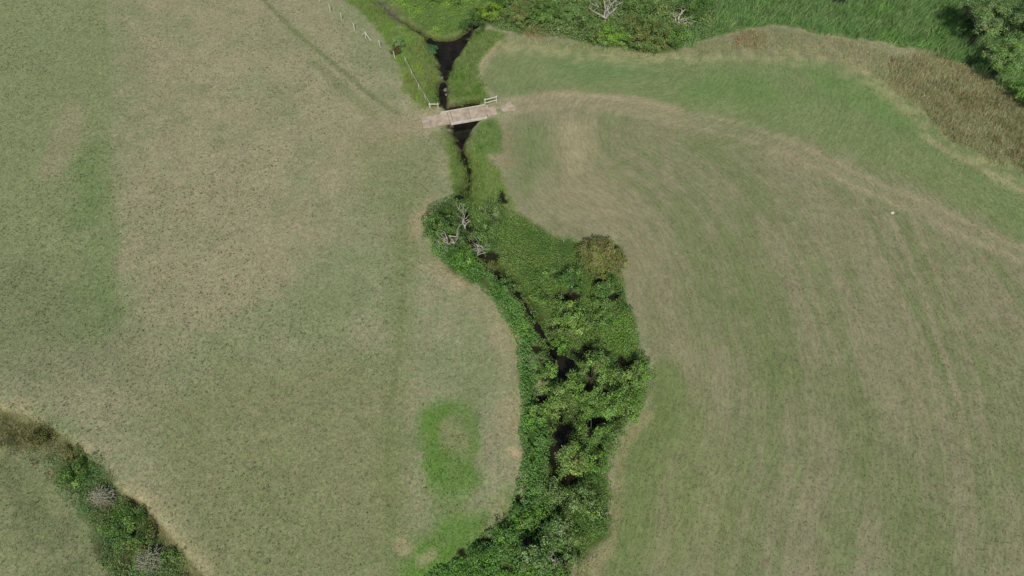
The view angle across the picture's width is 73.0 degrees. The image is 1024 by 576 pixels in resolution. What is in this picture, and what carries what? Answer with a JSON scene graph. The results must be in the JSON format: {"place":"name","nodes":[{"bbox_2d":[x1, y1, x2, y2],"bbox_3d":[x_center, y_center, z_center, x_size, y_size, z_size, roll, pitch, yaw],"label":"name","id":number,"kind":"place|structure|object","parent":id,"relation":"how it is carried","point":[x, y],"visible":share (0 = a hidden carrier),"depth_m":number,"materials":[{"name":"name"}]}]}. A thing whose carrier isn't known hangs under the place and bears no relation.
{"place":"outdoors","nodes":[
{"label":"outdoors","id":0,"kind":"place"},
{"bbox_2d":[422,400,485,497],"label":"lush grass","id":1,"kind":"structure","parent":0,"point":[456,444],"depth_m":64.20,"materials":[{"name":"green plant"}]},
{"bbox_2d":[407,502,508,575],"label":"lush grass","id":2,"kind":"structure","parent":0,"point":[446,547],"depth_m":59.29,"materials":[{"name":"green plant"}]},
{"bbox_2d":[426,246,522,532],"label":"edge grass","id":3,"kind":"structure","parent":0,"point":[512,353],"depth_m":69.58,"materials":[{"name":"green plant"}]},
{"bbox_2d":[473,119,504,155],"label":"verge grass","id":4,"kind":"structure","parent":0,"point":[487,134],"depth_m":84.56,"materials":[{"name":"green plant"}]},
{"bbox_2d":[412,0,575,560],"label":"water","id":5,"kind":"structure","parent":0,"point":[447,54],"depth_m":77.42,"materials":[{"name":"black liquid"}]},
{"bbox_2d":[0,0,1023,575],"bbox_3d":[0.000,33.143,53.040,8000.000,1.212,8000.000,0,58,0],"label":"ground","id":6,"kind":"structure","parent":0,"point":[50,554],"depth_m":72.45,"materials":[{"name":"green plant"}]},
{"bbox_2d":[24,422,59,453],"bbox_3d":[-43.957,13.856,64.419,2.957,1.560,2.525,-28,62,-16],"label":"bramble bush","id":7,"kind":"object","parent":6,"relation":"on","point":[41,438],"visible":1,"depth_m":64.28,"materials":[{"name":"plant"}]},
{"bbox_2d":[59,443,87,464],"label":"bramble bush","id":8,"kind":"object","parent":6,"relation":"on","point":[67,451],"visible":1,"depth_m":63.65,"materials":[{"name":"green plant"}]},
{"bbox_2d":[54,456,95,488],"bbox_3d":[-39.590,16.696,62.703,3.376,1.482,3.080,0,58,0],"label":"bramble bush","id":9,"kind":"object","parent":6,"relation":"on","point":[81,471],"visible":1,"depth_m":62.50,"materials":[{"name":"green plant"}]},
{"bbox_2d":[0,406,185,575],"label":"hollow grass","id":10,"kind":"structure","parent":6,"relation":"on","point":[33,460],"depth_m":62.47,"materials":[{"name":"green plant"}]},
{"bbox_2d":[84,484,117,509],"bbox_3d":[-36.616,18.655,61.698,3.031,1.746,2.446,0,58,0],"label":"brush heap","id":11,"kind":"object","parent":6,"relation":"on","point":[100,495],"visible":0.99,"depth_m":61.53,"materials":[{"name":"grey wood"}]},
{"bbox_2d":[41,449,188,575],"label":"bramble patch","id":12,"kind":"object","parent":6,"relation":"on","point":[110,534],"visible":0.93,"depth_m":60.85,"materials":[{"name":"green plant"}]},
{"bbox_2d":[97,499,145,547],"bbox_3d":[-34.070,20.470,60.266,3.378,1.645,4.010,18,60,11],"label":"bramble bush","id":13,"kind":"object","parent":6,"relation":"on","point":[128,507],"visible":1,"depth_m":60.10,"materials":[{"name":"green plant"}]},
{"bbox_2d":[118,512,157,554],"bbox_3d":[-32.409,21.208,59.810,3.342,1.687,3.712,0,58,0],"label":"bramble bush","id":14,"kind":"object","parent":6,"relation":"on","point":[139,541],"visible":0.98,"depth_m":59.58,"materials":[{"name":"green plant"}]},
{"bbox_2d":[133,544,168,574],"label":"bush","id":15,"kind":"object","parent":6,"relation":"on","point":[145,564],"visible":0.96,"depth_m":58.73,"materials":[{"name":"grey plant"}]},
{"bbox_2d":[158,542,187,561],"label":"bramble bush","id":16,"kind":"object","parent":6,"relation":"on","point":[176,554],"visible":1,"depth_m":58.99,"materials":[{"name":"green plant"}]},
{"bbox_2d":[0,0,467,575],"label":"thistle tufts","id":17,"kind":"object","parent":6,"relation":"on","point":[206,260],"visible":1,"depth_m":74.02,"materials":[{"name":"green plant"}]},
{"bbox_2d":[319,0,395,58],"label":"wire fence","id":18,"kind":"object","parent":6,"relation":"on","point":[363,33],"visible":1,"depth_m":93.96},
{"bbox_2d":[389,46,401,53],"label":"rose bush","id":19,"kind":"object","parent":6,"relation":"on","point":[394,49],"visible":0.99,"depth_m":92.01,"materials":[{"name":"green plant"}]},
{"bbox_2d":[349,0,442,110],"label":"ditch grass","id":20,"kind":"structure","parent":6,"relation":"on","point":[419,66],"depth_m":92.60,"materials":[{"name":"green plant"}]},
{"bbox_2d":[391,36,404,45],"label":"willow bush","id":21,"kind":"object","parent":6,"relation":"on","point":[398,40],"visible":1,"depth_m":92.55,"materials":[{"name":"green plant"}]},
{"bbox_2d":[405,58,430,105],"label":"wire fence","id":22,"kind":"object","parent":6,"relation":"on","point":[417,82],"visible":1,"depth_m":88.46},
{"bbox_2d":[425,44,437,54],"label":"elder bush","id":23,"kind":"object","parent":6,"relation":"on","point":[432,48],"visible":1,"depth_m":93.00,"materials":[{"name":"green plant"}]},
{"bbox_2d":[420,212,459,245],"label":"hawthorn bush","id":24,"kind":"object","parent":6,"relation":"on","point":[445,223],"visible":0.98,"depth_m":74.80,"materials":[{"name":"green plant"}]},
{"bbox_2d":[430,131,453,156],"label":"verge grass","id":25,"kind":"structure","parent":6,"relation":"on","point":[441,141],"depth_m":84.25,"materials":[{"name":"green plant"}]},
{"bbox_2d":[389,0,509,38],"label":"scrub","id":26,"kind":"object","parent":6,"relation":"on","point":[444,17],"visible":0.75,"depth_m":96.92,"materials":[{"name":"green plant"}]},
{"bbox_2d":[435,221,465,254],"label":"dead tree","id":27,"kind":"object","parent":6,"relation":"on","point":[448,243],"visible":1,"depth_m":74.42,"materials":[{"name":"grey wood"}]},
{"bbox_2d":[421,104,496,127],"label":"farm bridge","id":28,"kind":"structure","parent":6,"relation":"on","point":[451,118],"depth_m":86.24,"materials":[{"name":"concrete"}]},
{"bbox_2d":[421,193,503,269],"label":"hawthorn scrub","id":29,"kind":"object","parent":6,"relation":"on","point":[455,214],"visible":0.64,"depth_m":77.02,"materials":[{"name":"green plant"}]},
{"bbox_2d":[456,200,470,228],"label":"dead tree","id":30,"kind":"object","parent":6,"relation":"on","point":[463,219],"visible":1,"depth_m":76.08,"materials":[{"name":"grey wood"}]},
{"bbox_2d":[458,197,469,212],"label":"elder bush","id":31,"kind":"object","parent":6,"relation":"on","point":[461,208],"visible":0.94,"depth_m":78.91,"materials":[{"name":"green plant"}]},
{"bbox_2d":[451,245,479,268],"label":"elder bush","id":32,"kind":"object","parent":6,"relation":"on","point":[468,253],"visible":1,"depth_m":73.68,"materials":[{"name":"green plant"}]},
{"bbox_2d":[457,9,484,34],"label":"alder bush","id":33,"kind":"object","parent":6,"relation":"on","point":[472,23],"visible":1,"depth_m":94.43,"materials":[{"name":"green plant"}]},
{"bbox_2d":[447,28,504,107],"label":"mound grass","id":34,"kind":"structure","parent":6,"relation":"on","point":[466,56],"depth_m":90.84,"materials":[{"name":"green plant"}]},
{"bbox_2d":[458,225,496,259],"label":"hawthorn bush","id":35,"kind":"object","parent":6,"relation":"on","point":[484,243],"visible":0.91,"depth_m":75.17,"materials":[{"name":"green plant"}]},
{"bbox_2d":[464,542,495,575],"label":"bramble bush","id":36,"kind":"object","parent":6,"relation":"on","point":[473,558],"visible":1,"depth_m":57.56,"materials":[{"name":"green plant"}]},
{"bbox_2d":[471,235,488,254],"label":"dead tree","id":37,"kind":"object","parent":6,"relation":"on","point":[479,248],"visible":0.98,"depth_m":73.83,"materials":[{"name":"grey wood"}]},
{"bbox_2d":[447,142,517,225],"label":"bank grass","id":38,"kind":"structure","parent":6,"relation":"on","point":[474,167],"depth_m":81.08,"materials":[{"name":"green plant"}]},
{"bbox_2d":[475,0,503,21],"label":"alder bush","id":39,"kind":"object","parent":6,"relation":"on","point":[493,5],"visible":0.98,"depth_m":94.78,"materials":[{"name":"green plant"}]},
{"bbox_2d":[484,95,496,104],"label":"timber rail","id":40,"kind":"object","parent":6,"relation":"on","point":[491,98],"visible":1,"depth_m":87.03,"materials":[{"name":"beige wood"}]},
{"bbox_2d":[473,195,508,232],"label":"hawthorn bush","id":41,"kind":"object","parent":6,"relation":"on","point":[498,207],"visible":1,"depth_m":76.13,"materials":[{"name":"green plant"}]},
{"bbox_2d":[486,260,499,270],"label":"rose bush","id":42,"kind":"object","parent":6,"relation":"on","point":[491,265],"visible":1,"depth_m":74.61,"materials":[{"name":"green plant"}]},
{"bbox_2d":[487,0,510,9],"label":"alder bush","id":43,"kind":"object","parent":6,"relation":"on","point":[500,2],"visible":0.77,"depth_m":96.15,"materials":[{"name":"green plant"}]},
{"bbox_2d":[425,239,573,575],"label":"bramble thicket","id":44,"kind":"object","parent":6,"relation":"on","point":[521,432],"visible":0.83,"depth_m":62.21,"materials":[{"name":"green plant"}]},
{"bbox_2d":[495,277,514,293],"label":"elder bush","id":45,"kind":"object","parent":6,"relation":"on","point":[505,287],"visible":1,"depth_m":72.28,"materials":[{"name":"green plant"}]},
{"bbox_2d":[492,521,520,552],"bbox_3d":[-0.407,21.030,58.950,2.869,2.021,2.366,30,63,17],"label":"bramble bush","id":46,"kind":"object","parent":6,"relation":"on","point":[503,533],"visible":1,"depth_m":58.53,"materials":[{"name":"green plant"}]},
{"bbox_2d":[501,101,516,110],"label":"broken slab","id":47,"kind":"object","parent":6,"relation":"on","point":[508,106],"depth_m":87.25,"materials":[{"name":"concrete"}]},
{"bbox_2d":[477,258,557,385],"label":"stream plants","id":48,"kind":"object","parent":6,"relation":"on","point":[546,353],"visible":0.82,"depth_m":70.67,"materials":[{"name":"green plant"}]},
{"bbox_2d":[503,0,535,27],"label":"hawthorn bush","id":49,"kind":"object","parent":6,"relation":"on","point":[524,14],"visible":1,"depth_m":93.96,"materials":[{"name":"green plant"}]},
{"bbox_2d":[509,507,538,532],"bbox_3d":[1.038,20.075,59.563,2.603,2.011,2.177,0,58,0],"label":"bramble bush","id":50,"kind":"object","parent":6,"relation":"on","point":[526,516],"visible":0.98,"depth_m":59.30,"materials":[{"name":"green plant"}]},
{"bbox_2d":[514,543,554,575],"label":"willow bush","id":51,"kind":"object","parent":6,"relation":"on","point":[535,558],"visible":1,"depth_m":56.42,"materials":[{"name":"green plant"}]},
{"bbox_2d":[525,403,549,423],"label":"alder tree","id":52,"kind":"object","parent":6,"relation":"on","point":[540,409],"visible":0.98,"depth_m":63.67,"materials":[{"name":"green plant"}]},
{"bbox_2d":[524,24,550,39],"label":"dock stems","id":53,"kind":"object","parent":6,"relation":"on","point":[538,34],"visible":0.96,"depth_m":94.68,"materials":[{"name":"brown plant"}]},
{"bbox_2d":[529,287,546,304],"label":"elder bush","id":54,"kind":"object","parent":6,"relation":"on","point":[538,298],"visible":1,"depth_m":71.14,"materials":[{"name":"green plant"}]},
{"bbox_2d":[535,361,557,380],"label":"alder tree","id":55,"kind":"object","parent":6,"relation":"on","point":[552,370],"visible":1,"depth_m":65.42,"materials":[{"name":"green plant"}]},
{"bbox_2d":[531,0,563,23],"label":"hawthorn bush","id":56,"kind":"object","parent":6,"relation":"on","point":[545,10],"visible":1,"depth_m":94.50,"materials":[{"name":"green plant"}]},
{"bbox_2d":[532,476,568,512],"bbox_3d":[3.533,18.126,60.943,2.806,3.126,2.954,-29,62,-17],"label":"tree","id":57,"kind":"object","parent":6,"relation":"on","point":[555,496],"visible":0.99,"depth_m":60.27,"materials":[{"name":"green plant"}]},
{"bbox_2d":[540,267,560,289],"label":"elder bush","id":58,"kind":"object","parent":6,"relation":"on","point":[547,274],"visible":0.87,"depth_m":72.28,"materials":[{"name":"green plant"}]},
{"bbox_2d":[546,551,560,568],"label":"dead tree","id":59,"kind":"object","parent":6,"relation":"on","point":[553,560],"visible":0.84,"depth_m":57.43,"materials":[{"name":"grey wood"}]},
{"bbox_2d":[531,379,577,419],"bbox_3d":[4.015,10.468,64.262,4.660,5.968,3.818,-34,64,-19],"label":"alder tree","id":60,"kind":"object","parent":6,"relation":"on","point":[554,403],"visible":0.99,"depth_m":63.34,"materials":[{"name":"green plant"}]},
{"bbox_2d":[549,331,572,355],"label":"elder bush","id":61,"kind":"object","parent":6,"relation":"on","point":[556,342],"visible":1,"depth_m":69.28,"materials":[{"name":"green plant"}]},
{"bbox_2d":[539,509,584,552],"bbox_3d":[4.188,20.385,58.121,3.981,4.076,3.542,0,58,0],"label":"willow bush","id":62,"kind":"object","parent":6,"relation":"on","point":[562,526],"visible":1,"depth_m":57.53,"materials":[{"name":"green plant"}]},
{"bbox_2d":[549,551,584,575],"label":"willow bush","id":63,"kind":"object","parent":6,"relation":"on","point":[561,565],"visible":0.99,"depth_m":57.03,"materials":[{"name":"green plant"}]},
{"bbox_2d":[554,267,587,296],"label":"elder bush","id":64,"kind":"object","parent":6,"relation":"on","point":[564,280],"visible":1,"depth_m":70.29,"materials":[{"name":"green plant"}]},
{"bbox_2d":[487,210,655,562],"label":"nettle bed","id":65,"kind":"object","parent":6,"relation":"on","point":[555,299],"visible":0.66,"depth_m":69.81,"materials":[{"name":"green plant"}]},
{"bbox_2d":[550,294,592,335],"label":"elder bush","id":66,"kind":"object","parent":6,"relation":"on","point":[569,317],"visible":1,"depth_m":68.31,"materials":[{"name":"green plant"}]},
{"bbox_2d":[556,1,588,23],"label":"willow bush","id":67,"kind":"object","parent":6,"relation":"on","point":[578,11],"visible":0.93,"depth_m":94.65,"materials":[{"name":"green plant"}]},
{"bbox_2d":[554,438,592,479],"bbox_3d":[5.214,15.639,61.227,3.633,4.058,3.080,-40,66,-22],"label":"alder tree","id":68,"kind":"object","parent":6,"relation":"on","point":[572,460],"visible":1,"depth_m":60.50,"materials":[{"name":"green plant"}]},
{"bbox_2d":[571,261,589,274],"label":"hawthorn bush","id":69,"kind":"object","parent":6,"relation":"on","point":[579,267],"visible":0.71,"depth_m":72.98,"materials":[{"name":"green plant"}]},
{"bbox_2d":[561,480,603,520],"bbox_3d":[6.083,18.717,59.501,3.315,3.514,3.742,-23,61,-14],"label":"willow bush","id":70,"kind":"object","parent":6,"relation":"on","point":[585,502],"visible":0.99,"depth_m":59.18,"materials":[{"name":"green plant"}]},
{"bbox_2d":[578,13,596,29],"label":"hawthorn bush","id":71,"kind":"object","parent":6,"relation":"on","point":[588,22],"visible":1,"depth_m":93.68,"materials":[{"name":"green plant"}]},
{"bbox_2d":[574,412,609,453],"bbox_3d":[6.985,13.033,62.818,3.042,4.008,4.038,-9,58,-6],"label":"alder tree","id":72,"kind":"object","parent":6,"relation":"on","point":[593,439],"visible":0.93,"depth_m":62.09,"materials":[{"name":"green plant"}]},
{"bbox_2d":[565,349,619,403],"bbox_3d":[7.457,8.473,64.775,5.226,5.560,5.068,0,58,0],"label":"alder tree","id":73,"kind":"object","parent":6,"relation":"on","point":[593,372],"visible":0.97,"depth_m":64.29,"materials":[{"name":"green plant"}]},
{"bbox_2d":[587,28,602,43],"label":"hawthorn bush","id":74,"kind":"object","parent":6,"relation":"on","point":[594,37],"visible":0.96,"depth_m":92.85,"materials":[{"name":"green plant"}]},
{"bbox_2d":[573,385,619,419],"bbox_3d":[7.671,10.929,63.518,4.339,5.015,3.497,0,58,0],"label":"alder tree","id":75,"kind":"object","parent":6,"relation":"on","point":[599,408],"visible":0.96,"depth_m":62.59,"materials":[{"name":"green plant"}]},
{"bbox_2d":[584,449,608,473],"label":"tree","id":76,"kind":"object","parent":6,"relation":"on","point":[595,467],"visible":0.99,"depth_m":61.39,"materials":[{"name":"green plant"}]},
{"bbox_2d":[587,513,611,535],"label":"elder bush","id":77,"kind":"object","parent":6,"relation":"on","point":[594,524],"visible":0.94,"depth_m":58.76,"materials":[{"name":"green plant"}]},
{"bbox_2d":[586,308,613,329],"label":"elder bush","id":78,"kind":"object","parent":6,"relation":"on","point":[601,312],"visible":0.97,"depth_m":69.23,"materials":[{"name":"green plant"}]},
{"bbox_2d":[574,236,630,280],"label":"hawthorn bush","id":79,"kind":"object","parent":6,"relation":"on","point":[595,250],"visible":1,"depth_m":72.06,"materials":[{"name":"green plant"}]},
{"bbox_2d":[575,428,632,575],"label":"edge grass","id":80,"kind":"structure","parent":6,"relation":"on","point":[613,526],"depth_m":59.21,"materials":[{"name":"green plant"}]},
{"bbox_2d":[490,0,718,52],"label":"hedge bottom","id":81,"kind":"object","parent":6,"relation":"on","point":[625,15],"visible":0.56,"depth_m":95.33,"materials":[{"name":"green plant"}]},
{"bbox_2d":[588,0,625,20],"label":"dead tree","id":82,"kind":"object","parent":6,"relation":"on","point":[608,12],"visible":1,"depth_m":95.32,"materials":[{"name":"grey wood"}]},
{"bbox_2d":[590,276,626,309],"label":"elder bush","id":83,"kind":"object","parent":6,"relation":"on","point":[607,285],"visible":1,"depth_m":69.46,"materials":[{"name":"green plant"}]},
{"bbox_2d":[597,20,630,49],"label":"elder bush","id":84,"kind":"object","parent":6,"relation":"on","point":[613,37],"visible":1,"depth_m":92.60,"materials":[{"name":"green plant"}]},
{"bbox_2d":[592,313,636,354],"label":"bright nettles","id":85,"kind":"object","parent":6,"relation":"on","point":[607,331],"visible":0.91,"depth_m":69.96,"materials":[{"name":"green plant"}]},
{"bbox_2d":[601,418,631,440],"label":"tree","id":86,"kind":"object","parent":6,"relation":"on","point":[615,427],"visible":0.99,"depth_m":63.14,"materials":[{"name":"green plant"}]},
{"bbox_2d":[607,387,643,424],"bbox_3d":[10.448,11.053,64.149,3.744,3.838,3.500,0,58,0],"label":"alder tree","id":87,"kind":"object","parent":6,"relation":"on","point":[626,405],"visible":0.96,"depth_m":63.66,"materials":[{"name":"green plant"}]},
{"bbox_2d":[617,301,634,314],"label":"elder bush","id":88,"kind":"object","parent":6,"relation":"on","point":[623,307],"visible":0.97,"depth_m":70.75,"materials":[{"name":"green plant"}]},
{"bbox_2d":[615,358,656,396],"bbox_3d":[11.710,8.544,65.585,3.982,4.076,3.535,0,58,0],"label":"alder tree","id":89,"kind":"object","parent":6,"relation":"on","point":[633,375],"visible":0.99,"depth_m":64.95,"materials":[{"name":"green plant"}]},
{"bbox_2d":[618,0,659,13],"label":"hawthorn bush","id":90,"kind":"object","parent":6,"relation":"on","point":[640,7],"visible":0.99,"depth_m":94.95,"materials":[{"name":"green plant"}]},
{"bbox_2d":[625,11,670,52],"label":"hawthorn bush","id":91,"kind":"object","parent":6,"relation":"on","point":[645,35],"visible":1,"depth_m":91.58,"materials":[{"name":"green plant"}]},
{"bbox_2d":[665,26,691,49],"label":"alder bush","id":92,"kind":"object","parent":6,"relation":"on","point":[679,32],"visible":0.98,"depth_m":92.41,"materials":[{"name":"green plant"}]},
{"bbox_2d":[668,0,700,26],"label":"dead tree","id":93,"kind":"object","parent":6,"relation":"on","point":[682,11],"visible":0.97,"depth_m":95.20,"materials":[{"name":"grey wood"}]},
{"bbox_2d":[677,0,715,20],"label":"alder bush","id":94,"kind":"object","parent":6,"relation":"on","point":[692,6],"visible":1,"depth_m":94.47,"materials":[{"name":"green plant"}]},
{"bbox_2d":[488,30,911,87],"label":"dry grass","id":95,"kind":"structure","parent":6,"relation":"on","point":[733,44],"depth_m":93.04,"materials":[{"name":"green plant"}]},
{"bbox_2d":[731,29,770,50],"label":"dock stems","id":96,"kind":"object","parent":6,"relation":"on","point":[752,40],"visible":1,"depth_m":94.00,"materials":[{"name":"brown plant"}]},
{"bbox_2d":[681,0,1023,104],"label":"reed bed","id":97,"kind":"object","parent":6,"relation":"on","point":[818,22],"visible":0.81,"depth_m":95.40,"materials":[{"name":"green plant"}]},
{"bbox_2d":[881,48,1023,171],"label":"rough grass","id":98,"kind":"structure","parent":6,"relation":"on","point":[972,97],"depth_m":87.54,"materials":[{"name":"green plant"}]},
{"bbox_2d":[963,0,1021,46],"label":"willow tree","id":99,"kind":"object","parent":6,"relation":"on","point":[984,13],"visible":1,"depth_m":88.69,"materials":[{"name":"green plant"}]},
{"bbox_2d":[980,29,1023,79],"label":"willow tree","id":100,"kind":"object","parent":6,"relation":"on","point":[1012,66],"visible":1,"depth_m":86.36,"materials":[{"name":"green plant"}]},
{"bbox_2d":[992,0,1023,46],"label":"willow tree","id":101,"kind":"object","parent":6,"relation":"on","point":[1018,15],"visible":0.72,"depth_m":89.37,"materials":[{"name":"green plant"}]},
{"bbox_2d":[1008,77,1023,101],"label":"willow bush","id":102,"kind":"object","parent":6,"relation":"on","point":[1020,89],"visible":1,"depth_m":86.33,"materials":[{"name":"green plant"}]}
]}

